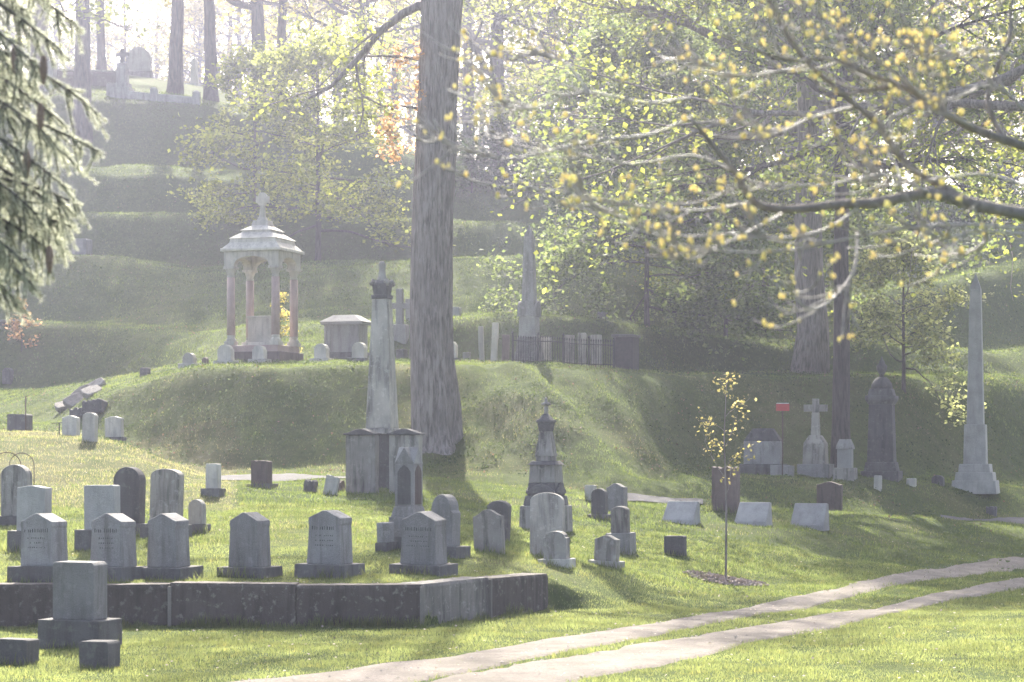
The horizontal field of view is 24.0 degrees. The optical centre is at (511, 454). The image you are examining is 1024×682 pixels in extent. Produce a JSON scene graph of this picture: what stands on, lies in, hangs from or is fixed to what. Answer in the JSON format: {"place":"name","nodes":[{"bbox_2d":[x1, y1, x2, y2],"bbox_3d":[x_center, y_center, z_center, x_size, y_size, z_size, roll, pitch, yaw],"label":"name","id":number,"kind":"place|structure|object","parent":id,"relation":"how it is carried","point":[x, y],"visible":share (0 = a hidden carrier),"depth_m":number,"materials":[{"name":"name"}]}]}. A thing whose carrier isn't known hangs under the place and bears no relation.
{"place":"outdoors","nodes":[
{"label":"outdoors","id":0,"kind":"place"},
{"bbox_2d":[0,72,1023,681],"bbox_3d":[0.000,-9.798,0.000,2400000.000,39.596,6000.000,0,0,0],"label":"ground","id":1,"kind":"structure","parent":0,"point":[100,200],"depth_m":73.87,"materials":[{"name":"green plant"}]},
{"bbox_2d":[0,465,31,525],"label":"headstone","id":2,"kind":"object","parent":1,"relation":"on","point":[13,478],"visible":0.7,"depth_m":46.50,"materials":[{"name":"stone"}]},
{"bbox_2d":[0,637,38,664],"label":"headstone","id":3,"kind":"object","parent":1,"relation":"on","point":[27,649],"visible":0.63,"depth_m":28.60,"materials":[{"name":"stone"}]},
{"bbox_2d":[7,485,51,551],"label":"headstone","id":4,"kind":"object","parent":1,"relation":"on","point":[34,499],"visible":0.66,"depth_m":41.37,"materials":[{"name":"stone"}]},
{"bbox_2d":[7,513,67,582],"bbox_3d":[-7.013,1.487,36.108,0.828,1.194,0.769,-1,-1,22],"label":"headstone","id":5,"kind":"object","parent":1,"relation":"on","point":[43,543],"visible":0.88,"depth_m":35.89,"materials":[{"name":"stone"}]},
{"bbox_2d":[0,0,109,325],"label":"spruce tree","id":6,"kind":"object","parent":1,"relation":"on","point":[16,203],"visible":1,"depth_m":11.19,"materials":[{"name":"green plant"}]},
{"bbox_2d":[0,0,130,71],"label":"hilltop tree","id":7,"kind":"object","parent":1,"relation":"on","point":[54,32],"visible":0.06,"depth_m":225.03,"materials":[{"name":"green plant"}]},
{"bbox_2d":[38,560,121,648],"bbox_3d":[-5.586,2.024,31.145,0.900,1.271,0.630,0,1,20],"label":"headstone","id":8,"kind":"object","parent":1,"relation":"on","point":[79,602],"visible":0.84,"depth_m":30.95,"materials":[{"name":"stone"}]},
{"bbox_2d":[2,0,161,143],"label":"hilltop tree","id":9,"kind":"object","parent":1,"relation":"on","point":[82,74],"visible":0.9,"depth_m":131.56,"materials":[{"name":"grey plant"}]},
{"bbox_2d":[57,69,115,86],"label":"boundary wall","id":10,"kind":"structure","parent":1,"relation":"on","point":[101,77],"depth_m":140.75,"materials":[{"name":"stone"}]},
{"bbox_2d":[74,485,119,549],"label":"headstone","id":11,"kind":"object","parent":1,"relation":"on","point":[99,500],"visible":0.52,"depth_m":41.38,"materials":[{"name":"stone"}]},
{"bbox_2d":[79,640,119,668],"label":"headstone","id":12,"kind":"object","parent":1,"relation":"on","point":[102,653],"visible":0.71,"depth_m":28.11,"materials":[{"name":"stone"}]},
{"bbox_2d":[96,0,106,69],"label":"hilltop tree","id":13,"kind":"object","parent":1,"relation":"on","point":[101,63],"visible":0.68,"depth_m":151.73,"materials":[{"name":"brown plant"}]},
{"bbox_2d":[90,513,146,582],"bbox_3d":[-6.031,1.485,36.460,0.735,1.174,0.769,-1,-1,22],"label":"headstone","id":14,"kind":"object","parent":1,"relation":"on","point":[113,541],"visible":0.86,"depth_m":36.27,"materials":[{"name":"stone"}]},
{"bbox_2d":[110,49,134,98],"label":"cross monument","id":15,"kind":"object","parent":1,"relation":"on","point":[121,88],"visible":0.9,"depth_m":135.71,"materials":[{"name":"grey stone"}]},
{"bbox_2d":[54,0,201,80],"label":"hilltop tree","id":16,"kind":"object","parent":1,"relation":"on","point":[117,36],"visible":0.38,"depth_m":223.59,"materials":[{"name":"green plant"}]},
{"bbox_2d":[113,467,145,534],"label":"headstone","id":17,"kind":"object","parent":1,"relation":"on","point":[131,481],"visible":0.6,"depth_m":43.98,"materials":[{"name":"stone"}]},
{"bbox_2d":[126,47,153,78],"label":"round tablet","id":18,"kind":"object","parent":1,"relation":"on","point":[139,60],"visible":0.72,"depth_m":149.77,"materials":[{"name":"stone"}]},
{"bbox_2d":[106,82,200,104],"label":"plot kerb","id":19,"kind":"structure","parent":1,"relation":"on","point":[154,95],"depth_m":134.75,"materials":[{"name":"grey stone"}]},
{"bbox_2d":[91,0,231,80],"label":"hilltop tree","id":20,"kind":"object","parent":1,"relation":"on","point":[154,33],"visible":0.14,"depth_m":232.56,"materials":[{"name":"green plant"}]},
{"bbox_2d":[140,469,191,537],"bbox_3d":[-6.210,0.966,43.306,0.834,1.403,0.455,1,-1,16],"label":"headstone","id":21,"kind":"object","parent":1,"relation":"on","point":[166,490],"visible":0.6,"depth_m":43.19,"materials":[{"name":"stone"}]},
{"bbox_2d":[142,513,203,580],"bbox_3d":[-5.240,1.480,36.744,0.818,1.152,0.734,0,1,22],"label":"headstone","id":22,"kind":"object","parent":1,"relation":"on","point":[168,554],"visible":0.83,"depth_m":36.55,"materials":[{"name":"stone"}]},
{"bbox_2d":[136,0,227,94],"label":"hilltop tree","id":23,"kind":"object","parent":1,"relation":"on","point":[175,82],"visible":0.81,"depth_m":138.63,"materials":[{"name":"brown plant"}]},
{"bbox_2d":[188,499,210,532],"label":"headstone","id":24,"kind":"object","parent":1,"relation":"on","point":[197,513],"visible":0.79,"depth_m":44.20,"materials":[{"name":"stone"}]},
{"bbox_2d":[200,464,225,496],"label":"headstone","id":25,"kind":"object","parent":1,"relation":"on","point":[213,488],"visible":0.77,"depth_m":51.49,"materials":[{"name":"stone"}]},
{"bbox_2d":[148,0,287,97],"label":"hilltop tree","id":26,"kind":"object","parent":1,"relation":"on","point":[217,41],"visible":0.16,"depth_m":223.49,"materials":[{"name":"green plant"}]},
{"bbox_2d":[142,0,319,105],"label":"hilltop tree","id":27,"kind":"object","parent":1,"relation":"on","point":[198,4],"visible":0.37,"depth_m":212.34,"materials":[{"name":"plant"}]},
{"bbox_2d":[217,512,282,578],"bbox_3d":[-4.044,1.471,37.149,0.775,1.148,0.734,0,0,22],"label":"headstone","id":28,"kind":"object","parent":1,"relation":"on","point":[249,547],"visible":0.84,"depth_m":36.96,"materials":[{"name":"stone"}]},
{"bbox_2d":[189,0,313,101],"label":"hilltop tree","id":29,"kind":"object","parent":1,"relation":"on","point":[210,93],"visible":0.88,"depth_m":137.61,"materials":[{"name":"brown plant"}]},
{"bbox_2d":[245,460,277,487],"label":"headstone","id":30,"kind":"object","parent":1,"relation":"on","point":[261,469],"visible":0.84,"depth_m":54.17,"materials":[{"name":"stone"}]},
{"bbox_2d":[220,192,303,361],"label":"canopy tomb","id":31,"kind":"object","parent":1,"relation":"on","point":[257,243],"visible":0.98,"depth_m":76.42,"materials":[{"name":"white stone"}]},
{"bbox_2d":[166,34,361,229],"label":"young maple","id":32,"kind":"object","parent":1,"relation":"on","point":[229,75],"visible":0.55,"depth_m":111.60,"materials":[{"name":"green plant"}]},
{"bbox_2d":[0,573,547,627],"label":"retaining wall","id":33,"kind":"structure","parent":1,"relation":"on","point":[154,603],"depth_m":34.97,"materials":[{"name":"stone"}]},
{"bbox_2d":[243,0,382,118],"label":"hilltop tree","id":34,"kind":"object","parent":1,"relation":"on","point":[268,27],"visible":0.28,"depth_m":157.56,"materials":[{"name":"green plant"}]},
{"bbox_2d":[236,0,400,131],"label":"hilltop tree","id":35,"kind":"object","parent":1,"relation":"on","point":[315,9],"visible":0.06,"depth_m":211.29,"materials":[{"name":"green plant"}]},
{"bbox_2d":[225,0,418,108],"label":"hilltop tree","id":36,"kind":"object","parent":1,"relation":"on","point":[257,18],"visible":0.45,"depth_m":140.68,"materials":[{"name":"brown plant"}]},
{"bbox_2d":[189,0,462,263],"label":"young maple","id":37,"kind":"object","parent":1,"relation":"on","point":[293,57],"visible":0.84,"depth_m":106.96,"materials":[{"name":"green plant"}]},
{"bbox_2d":[275,0,381,97],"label":"hilltop tree","id":38,"kind":"object","parent":1,"relation":"on","point":[281,28],"visible":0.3,"depth_m":142.69,"materials":[{"name":"brown plant"}]},
{"bbox_2d":[294,510,364,578],"bbox_3d":[-2.810,1.458,37.200,0.854,1.180,0.769,1,0,22],"label":"headstone","id":39,"kind":"object","parent":1,"relation":"on","point":[330,539],"visible":0.93,"depth_m":36.99,"materials":[{"name":"stone"}]},
{"bbox_2d":[264,0,402,125],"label":"hilltop tree","id":40,"kind":"object","parent":1,"relation":"on","point":[304,15],"visible":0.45,"depth_m":149.76,"materials":[{"name":"green plant"}]},
{"bbox_2d":[226,0,463,454],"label":"tree","id":41,"kind":"object","parent":1,"relation":"on","point":[436,414],"visible":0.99,"depth_m":64.85,"materials":[{"name":"grey plant"}]},
{"bbox_2d":[320,315,370,359],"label":"chest tomb","id":42,"kind":"object","parent":1,"relation":"on","point":[343,334],"visible":0.53,"depth_m":78.60,"materials":[{"name":"stone"}]},
{"bbox_2d":[271,0,420,144],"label":"hilltop tree","id":43,"kind":"object","parent":1,"relation":"on","point":[362,7],"visible":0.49,"depth_m":140.00,"materials":[{"name":"green plant"}]},
{"bbox_2d":[343,429,381,492],"bbox_3d":[-3.329,0.185,53.600,0.775,1.495,0.420,0,0,14],"label":"slab tombstone","id":44,"kind":"object","parent":1,"relation":"on","point":[362,460],"visible":0.89,"depth_m":53.45,"materials":[{"name":"stone"}]},
{"bbox_2d":[0,437,736,668],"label":"tall grass","id":45,"kind":"structure","parent":1,"relation":"on","point":[221,623],"depth_m":34.95,"materials":[{"name":"green plant"}]},
{"bbox_2d":[363,261,400,488],"bbox_3d":[-3.019,-1.808,56.000,0.763,5.356,0.763,0,0,16],"label":"shaft monument","id":46,"kind":"object","parent":1,"relation":"on","point":[382,412],"visible":0.79,"depth_m":55.77,"materials":[{"name":"stone"}]},
{"bbox_2d":[375,522,396,551],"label":"headstone","id":47,"kind":"object","parent":1,"relation":"on","point":[386,541],"visible":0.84,"depth_m":40.86,"materials":[{"name":"stone"}]},
{"bbox_2d":[330,0,462,144],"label":"hilltop tree","id":48,"kind":"object","parent":1,"relation":"on","point":[393,73],"visible":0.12,"depth_m":159.92,"materials":[{"name":"brown plant"}]},
{"bbox_2d":[392,289,409,343],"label":"cross monument","id":49,"kind":"object","parent":1,"relation":"on","point":[401,331],"visible":0.69,"depth_m":83.88,"materials":[{"name":"grey stone"}]},
{"bbox_2d":[387,429,424,493],"bbox_3d":[-2.362,0.203,53.600,0.775,1.539,0.420,0,0,14],"label":"slab tombstone","id":50,"kind":"object","parent":1,"relation":"on","point":[398,438],"visible":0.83,"depth_m":53.49,"materials":[{"name":"stone"}]},
{"bbox_2d":[389,447,424,548],"bbox_3d":[-1.778,0.794,41.500,0.627,1.827,0.627,0,0,24],"label":"gothic pier monument","id":51,"kind":"object","parent":1,"relation":"on","point":[408,481],"visible":0.74,"depth_m":41.34,"materials":[{"name":"stone"}]},
{"bbox_2d":[322,0,518,155],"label":"hilltop tree","id":52,"kind":"object","parent":1,"relation":"on","point":[408,85],"visible":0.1,"depth_m":201.47,"materials":[{"name":"green plant"}]},
{"bbox_2d":[389,511,457,576],"bbox_3d":[-1.378,1.456,37.690,0.865,1.116,0.769,1,2,22],"label":"headstone","id":53,"kind":"object","parent":1,"relation":"on","point":[423,543],"visible":0.93,"depth_m":37.48,"materials":[{"name":"stone"}]},
{"bbox_2d":[431,494,470,558],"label":"headstone","id":54,"kind":"object","parent":1,"relation":"on","point":[445,506],"visible":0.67,"depth_m":40.63,"materials":[{"name":"stone"}]},
{"bbox_2d":[342,0,576,162],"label":"hilltop tree","id":55,"kind":"object","parent":1,"relation":"on","point":[465,70],"visible":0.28,"depth_m":145.79,"materials":[{"name":"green plant"}]},
{"bbox_2d":[455,137,505,192],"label":"shrub","id":56,"kind":"object","parent":1,"relation":"on","point":[470,165],"visible":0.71,"depth_m":117.69,"materials":[{"name":"green plant"}]},
{"bbox_2d":[473,509,504,553],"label":"headstone","id":57,"kind":"object","parent":1,"relation":"on","point":[488,527],"visible":0.84,"depth_m":42.17,"materials":[{"name":"stone"}]},
{"bbox_2d":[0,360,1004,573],"bbox_3d":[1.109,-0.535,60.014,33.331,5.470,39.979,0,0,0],"label":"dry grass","id":58,"kind":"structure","parent":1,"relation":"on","point":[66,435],"depth_m":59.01,"materials":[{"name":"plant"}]},
{"bbox_2d":[456,113,550,191],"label":"shrub","id":59,"kind":"object","parent":1,"relation":"on","point":[492,145],"visible":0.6,"depth_m":118.53,"materials":[{"name":"green plant"}]},
{"bbox_2d":[0,165,1022,530],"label":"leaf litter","id":60,"kind":"object","parent":1,"relation":"on","point":[478,359],"visible":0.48,"depth_m":76.61,"materials":[{"name":"brown plant"}]},
{"bbox_2d":[0,314,1023,601],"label":"meadow grass","id":61,"kind":"structure","parent":1,"relation":"on","point":[648,506],"depth_m":55.39,"materials":[{"name":"green plant"}]},
{"bbox_2d":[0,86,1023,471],"bbox_3d":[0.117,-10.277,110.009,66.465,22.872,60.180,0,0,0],"label":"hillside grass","id":62,"kind":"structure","parent":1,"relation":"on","point":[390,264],"depth_m":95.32,"materials":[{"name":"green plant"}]},
{"bbox_2d":[477,130,557,194],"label":"shrub","id":63,"kind":"object","parent":1,"relation":"on","point":[516,160],"visible":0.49,"depth_m":117.65,"materials":[{"name":"green plant"}]},
{"bbox_2d":[400,0,638,184],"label":"hilltop tree","id":64,"kind":"object","parent":1,"relation":"on","point":[498,69],"visible":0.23,"depth_m":125.63,"materials":[{"name":"grey plant"}]},
{"bbox_2d":[462,0,593,174],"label":"hilltop tree","id":65,"kind":"object","parent":1,"relation":"on","point":[540,34],"visible":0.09,"depth_m":145.77,"materials":[{"name":"green plant"}]},
{"bbox_2d":[514,225,544,362],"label":"obelisk","id":66,"kind":"object","parent":1,"relation":"on","point":[529,310],"visible":0.88,"depth_m":74.80,"materials":[{"name":"stone"}]},
{"bbox_2d":[460,0,615,137],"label":"hilltop tree","id":67,"kind":"object","parent":1,"relation":"on","point":[554,42],"visible":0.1,"depth_m":139.47,"materials":[{"name":"green plant"}]},
{"bbox_2d":[457,0,620,169],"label":"hilltop tree","id":68,"kind":"object","parent":1,"relation":"on","point":[539,48],"visible":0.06,"depth_m":192.10,"materials":[{"name":"green plant"}]},
{"bbox_2d":[519,397,572,532],"bbox_3d":[0.686,0.269,48.500,0.868,2.844,0.868,0,0,20],"label":"urn monument","id":69,"kind":"object","parent":1,"relation":"on","point":[545,473],"visible":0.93,"depth_m":48.32,"materials":[{"name":"stone"}]},
{"bbox_2d":[530,492,563,554],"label":"headstone","id":70,"kind":"object","parent":1,"relation":"on","point":[546,512],"visible":0.78,"depth_m":42.93,"materials":[{"name":"stone"}]},
{"bbox_2d":[538,531,575,567],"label":"headstone","id":71,"kind":"object","parent":1,"relation":"on","point":[556,545],"visible":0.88,"depth_m":41.52,"materials":[{"name":"stone"}]},
{"bbox_2d":[511,331,615,368],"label":"iron fence","id":72,"kind":"object","parent":1,"relation":"on","point":[563,342],"visible":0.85,"depth_m":73.45,"materials":[{"name":"black metal"}]},
{"bbox_2d":[413,0,732,181],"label":"maple tree","id":73,"kind":"object","parent":1,"relation":"on","point":[521,87],"visible":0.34,"depth_m":118.55,"materials":[{"name":"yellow plant"}]},
{"bbox_2d":[587,488,610,519],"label":"headstone","id":74,"kind":"object","parent":1,"relation":"on","point":[599,499],"visible":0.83,"depth_m":51.63,"materials":[{"name":"stone"}]},
{"bbox_2d":[548,189,661,263],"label":"shrub","id":75,"kind":"object","parent":1,"relation":"on","point":[610,231],"visible":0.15,"depth_m":96.73,"materials":[{"name":"green plant"}]},
{"bbox_2d":[588,535,624,568],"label":"headstone","id":76,"kind":"object","parent":1,"relation":"on","point":[606,547],"visible":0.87,"depth_m":42.84,"materials":[{"name":"stone"}]},
{"bbox_2d":[606,483,627,510],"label":"headstone","id":77,"kind":"object","parent":1,"relation":"on","point":[617,494],"visible":0.77,"depth_m":53.85,"materials":[{"name":"grey stone"}]},
{"bbox_2d":[605,506,635,554],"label":"headstone","id":78,"kind":"object","parent":1,"relation":"on","point":[620,522],"visible":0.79,"depth_m":45.94,"materials":[{"name":"grey stone"}]},
{"bbox_2d":[611,334,640,369],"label":"vault block","id":79,"kind":"structure","parent":1,"relation":"on","point":[626,351],"depth_m":74.08,"materials":[{"name":"stone"}]},
{"bbox_2d":[467,0,832,360],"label":"maple tree","id":80,"kind":"object","parent":1,"relation":"on","point":[571,249],"visible":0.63,"depth_m":84.70,"materials":[{"name":"green plant"}]},
{"bbox_2d":[663,501,700,524],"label":"slant headstone","id":81,"kind":"object","parent":1,"relation":"on","point":[682,512],"visible":0.81,"depth_m":52.30,"materials":[{"name":"stone"}]},
{"bbox_2d":[396,0,1023,343],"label":"budding tree","id":82,"kind":"object","parent":1,"relation":"on","point":[944,192],"visible":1,"depth_m":8.84,"materials":[{"name":"yellow plant"}]},
{"bbox_2d":[565,64,867,364],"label":"young maple","id":83,"kind":"object","parent":1,"relation":"on","point":[788,254],"visible":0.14,"depth_m":89.05,"materials":[{"name":"green plant"}]},
{"bbox_2d":[711,466,739,513],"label":"headstone","id":84,"kind":"object","parent":1,"relation":"on","point":[718,495],"visible":0.74,"depth_m":54.61,"materials":[{"name":"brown stone"}]},
{"bbox_2d":[683,570,768,586],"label":"mulch","id":85,"kind":"object","parent":1,"relation":"on","point":[711,577],"visible":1,"depth_m":43.91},
{"bbox_2d":[694,371,760,578],"bbox_3d":[3.907,0.461,43.927,1.200,3.964,0.931,0,0,0],"label":"sapling","id":86,"kind":"object","parent":1,"relation":"on","point":[733,429],"visible":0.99,"depth_m":43.99,"materials":[{"name":"yellow plant"}]},
{"bbox_2d":[470,0,1023,373],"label":"maple tree","id":87,"kind":"object","parent":1,"relation":"on","point":[811,351],"visible":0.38,"depth_m":79.58,"materials":[{"name":"green plant"}]},
{"bbox_2d":[735,502,772,526],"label":"slant headstone","id":88,"kind":"object","parent":1,"relation":"on","point":[754,513],"visible":0.84,"depth_m":53.15,"materials":[{"name":"stone"}]},
{"bbox_2d":[485,0,1023,311],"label":"maple tree","id":89,"kind":"object","parent":1,"relation":"on","point":[1010,77],"visible":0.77,"depth_m":59.65,"materials":[{"name":"green plant"}]},
{"bbox_2d":[739,428,786,474],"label":"die monument","id":90,"kind":"object","parent":1,"relation":"on","point":[766,451],"visible":0.72,"depth_m":67.75,"materials":[{"name":"stone"}]},
{"bbox_2d":[578,0,1004,331],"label":"maple tree","id":91,"kind":"object","parent":1,"relation":"on","point":[827,235],"visible":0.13,"depth_m":91.83,"materials":[{"name":"green plant"}]},
{"bbox_2d":[560,0,1023,467],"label":"maple tree","id":92,"kind":"object","parent":1,"relation":"on","point":[841,397],"visible":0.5,"depth_m":70.33,"materials":[{"name":"green plant"}]},
{"bbox_2d":[790,503,829,530],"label":"slant headstone","id":93,"kind":"object","parent":1,"relation":"on","point":[814,515],"visible":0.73,"depth_m":54.41,"materials":[{"name":"stone"}]},
{"bbox_2d":[797,399,833,477],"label":"cross monument","id":94,"kind":"object","parent":1,"relation":"on","point":[815,456],"visible":0.94,"depth_m":67.72,"materials":[{"name":"grey stone"}]},
{"bbox_2d":[817,481,842,510],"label":"headstone","id":95,"kind":"object","parent":1,"relation":"on","point":[830,493],"visible":0.77,"depth_m":62.49,"materials":[{"name":"grey stone"}]},
{"bbox_2d":[833,439,857,480],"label":"pedestal stone","id":96,"kind":"object","parent":1,"relation":"on","point":[844,469],"visible":0.93,"depth_m":66.78,"materials":[{"name":"stone"}]},
{"bbox_2d":[861,356,902,481],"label":"pier monument","id":97,"kind":"object","parent":1,"relation":"on","point":[881,398],"visible":0.99,"depth_m":68.16,"materials":[{"name":"stone"}]},
{"bbox_2d":[763,0,1023,187],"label":"hilltop tree","id":98,"kind":"object","parent":1,"relation":"on","point":[956,11],"visible":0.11,"depth_m":139.61,"materials":[{"name":"green plant"}]},
{"bbox_2d":[829,215,992,428],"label":"young maple","id":99,"kind":"object","parent":1,"relation":"on","point":[873,312],"visible":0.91,"depth_m":77.17,"materials":[{"name":"green plant"}]},
{"bbox_2d":[951,273,999,493],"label":"obelisk","id":100,"kind":"object","parent":1,"relation":"on","point":[975,474],"visible":0.96,"depth_m":70.75,"materials":[{"name":"stone"}]},
{"bbox_2d":[952,156,1023,225],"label":"shrub","id":101,"kind":"object","parent":1,"relation":"on","point":[1011,185],"visible":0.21,"depth_m":120.55,"materials":[{"name":"green plant"}]},
{"bbox_2d":[0,0,1023,192],"label":"sky","id":102,"kind":"structure","parent":0,"point":[132,3],"materials":[{"name":"white"}]},
{"bbox_2d":[221,473,1023,523],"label":"path","id":103,"kind":"structure","parent":0,"point":[296,476],"depth_m":59.62,"materials":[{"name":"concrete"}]},
{"bbox_2d":[232,557,1023,681],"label":"gravel road","id":104,"kind":"structure","parent":0,"point":[672,650],"depth_m":31.34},
{"bbox_2d":[248,556,1021,681],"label":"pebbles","id":105,"kind":"object","parent":104,"relation":"on","point":[249,679],"visible":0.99,"depth_m":30.56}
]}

